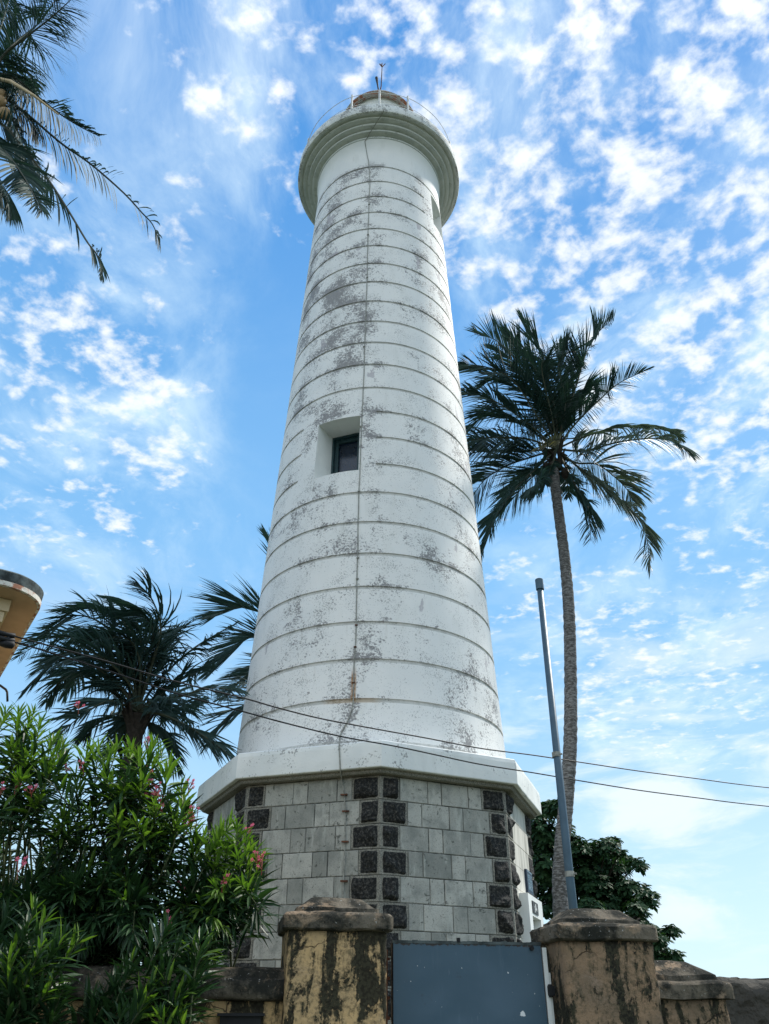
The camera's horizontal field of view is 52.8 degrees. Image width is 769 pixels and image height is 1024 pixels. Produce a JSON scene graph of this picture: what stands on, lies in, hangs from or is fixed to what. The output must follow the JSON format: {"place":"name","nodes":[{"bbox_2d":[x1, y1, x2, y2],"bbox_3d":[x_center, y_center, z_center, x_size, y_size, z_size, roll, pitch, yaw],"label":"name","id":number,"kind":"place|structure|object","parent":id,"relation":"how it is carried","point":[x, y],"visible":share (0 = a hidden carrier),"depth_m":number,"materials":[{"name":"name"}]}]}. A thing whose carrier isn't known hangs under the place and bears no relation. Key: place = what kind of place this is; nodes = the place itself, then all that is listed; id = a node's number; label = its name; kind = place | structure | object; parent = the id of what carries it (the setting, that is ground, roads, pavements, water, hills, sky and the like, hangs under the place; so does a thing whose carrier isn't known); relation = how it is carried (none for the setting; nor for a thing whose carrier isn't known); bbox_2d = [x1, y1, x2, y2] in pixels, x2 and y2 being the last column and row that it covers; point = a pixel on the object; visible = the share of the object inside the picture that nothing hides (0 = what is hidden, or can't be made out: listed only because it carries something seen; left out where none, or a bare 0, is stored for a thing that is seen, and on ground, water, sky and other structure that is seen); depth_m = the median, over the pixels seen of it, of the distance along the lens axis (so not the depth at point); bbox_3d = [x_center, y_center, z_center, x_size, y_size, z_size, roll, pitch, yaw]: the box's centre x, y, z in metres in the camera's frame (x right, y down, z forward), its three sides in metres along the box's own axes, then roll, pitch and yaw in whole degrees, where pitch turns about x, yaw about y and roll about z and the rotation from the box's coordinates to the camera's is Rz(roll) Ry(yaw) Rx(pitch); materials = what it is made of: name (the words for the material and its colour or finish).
{"place":"outdoors","nodes":[
{"label":"outdoors","id":0,"kind":"place"},
{"bbox_2d":[0,0,768,978],"label":"sky","id":1,"kind":"structure","parent":0,"point":[613,154],"materials":[{"name":"blue"}]},
{"label":"ground","id":2,"kind":"structure","parent":0,"visible":0},
{"bbox_2d":[0,569,43,701],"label":"building","id":3,"kind":"structure","parent":2,"relation":"on","point":[21,597],"depth_m":8.19,"materials":[{"name":"beige paint"}]},
{"bbox_2d":[0,630,15,648],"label":"wire clamp","id":4,"kind":"object","parent":3,"relation":"attached to","point":[7,639],"visible":1,"depth_m":7.68,"materials":[{"name":"grey metal"}]},
{"bbox_2d":[15,642,768,806],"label":"overhead wire","id":5,"kind":"object","parent":4,"relation":"attached to","point":[349,737],"visible":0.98,"depth_m":9.31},
{"bbox_2d":[15,636,768,787],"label":"overhead wire","id":6,"kind":"object","parent":4,"relation":"attached to","point":[349,723],"visible":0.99,"depth_m":9.38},
{"bbox_2d":[0,0,161,283],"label":"coconut palm","id":7,"kind":"object","parent":2,"relation":"on","point":[24,176],"visible":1,"depth_m":11.64,"materials":[{"name":"green plant"}]},
{"bbox_2d":[10,567,250,844],"bbox_3d":[-5.670,5.704,15.291,5.943,10.091,4.317,1,-33,-1],"label":"coconut palm","id":8,"kind":"object","parent":2,"relation":"on","point":[136,714],"visible":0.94,"depth_m":16.42,"materials":[{"name":"green plant"}]},
{"bbox_2d":[0,701,283,1023],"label":"oleander shrub","id":9,"kind":"object","parent":2,"relation":"on","point":[60,914],"visible":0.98,"depth_m":4.17,"materials":[{"name":"green plant"}]},
{"bbox_2d":[36,965,283,1023],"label":"boundary wall","id":10,"kind":"structure","parent":2,"relation":"on","point":[251,990],"depth_m":3.86,"materials":[{"name":"paint"}]},
{"bbox_2d":[217,1013,264,1023],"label":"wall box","id":11,"kind":"object","parent":10,"relation":"attached to","point":[240,1018],"visible":0.95,"depth_m":3.79,"materials":[{"name":"grey metal"}]},
{"bbox_2d":[188,524,269,753],"bbox_3d":[-3.095,7.239,23.817,7.307,16.738,4.356,1,-33,-1],"label":"coconut palm","id":12,"kind":"object","parent":2,"relation":"on","point":[237,640],"visible":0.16,"depth_m":25.38,"materials":[{"name":"green plant"}]},
{"bbox_2d":[278,897,392,1023],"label":"gate pillar","id":13,"kind":"structure","parent":2,"relation":"on","point":[333,957],"depth_m":3.96,"materials":[{"name":"paint"}]},
{"bbox_2d":[196,63,543,1023],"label":"lighthouse","id":14,"kind":"object","parent":2,"relation":"on","point":[372,611],"visible":0.75,"depth_m":15.96,"materials":[{"name":"white paint"}]},
{"bbox_2d":[331,432,358,473],"bbox_3d":[-0.926,-1.374,18.867,0.755,1.177,0.156,-11,-34,17],"label":"window","id":15,"kind":"structure","parent":14,"relation":"in","point":[345,453],"depth_m":18.96,"materials":[{"name":"black glass"}]},
{"bbox_2d":[386,950,389,1023],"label":"hinge post","id":16,"kind":"object","parent":2,"relation":"on","point":[387,996],"visible":0.54,"depth_m":4.12,"materials":[{"name":"metal"}]},
{"bbox_2d":[541,948,554,1023],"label":"gate post","id":17,"kind":"object","parent":2,"relation":"on","point":[549,1001],"visible":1,"depth_m":4.21,"materials":[{"name":"white metal"}]},
{"bbox_2d":[391,938,554,1023],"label":"gate","id":18,"kind":"structure","parent":17,"relation":"attached to","point":[457,981],"depth_m":4.16,"materials":[{"name":"metal"}]},
{"bbox_2d":[535,578,577,908],"bbox_3d":[2.216,3.879,9.441,0.168,6.887,0.116,1,-33,-1],"label":"steel pole","id":19,"kind":"object","parent":2,"relation":"on","point":[570,874],"visible":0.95,"depth_m":9.88,"materials":[{"name":"grey metal"}]},
{"bbox_2d":[457,305,699,916],"bbox_3d":[5.950,2.056,22.749,9.122,24.377,5.714,1,-33,-1],"label":"coconut palm","id":20,"kind":"object","parent":2,"relation":"on","point":[557,406],"visible":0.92,"depth_m":25.24,"materials":[{"name":"green plant"}]},
{"bbox_2d":[530,908,663,1023],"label":"gate pillar","id":21,"kind":"structure","parent":2,"relation":"on","point":[601,967],"depth_m":4.18,"materials":[{"name":"brown paint"}]},
{"bbox_2d":[530,797,686,961],"bbox_3d":[6.035,11.436,21.142,4.656,6.896,4.514,1,-33,-1],"label":"almond tree","id":22,"kind":"object","parent":2,"relation":"on","point":[600,868],"visible":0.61,"depth_m":21.15,"materials":[{"name":"green plant"}]},
{"bbox_2d":[654,960,734,1023],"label":"wall pier","id":23,"kind":"structure","parent":2,"relation":"on","point":[691,994],"depth_m":4.24,"materials":[{"name":"brown paint"}]},
{"bbox_2d":[717,976,768,1023],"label":"rubble wall","id":24,"kind":"structure","parent":2,"relation":"on","point":[749,1004],"depth_m":4.86,"materials":[{"name":"grey stone"}]}
]}

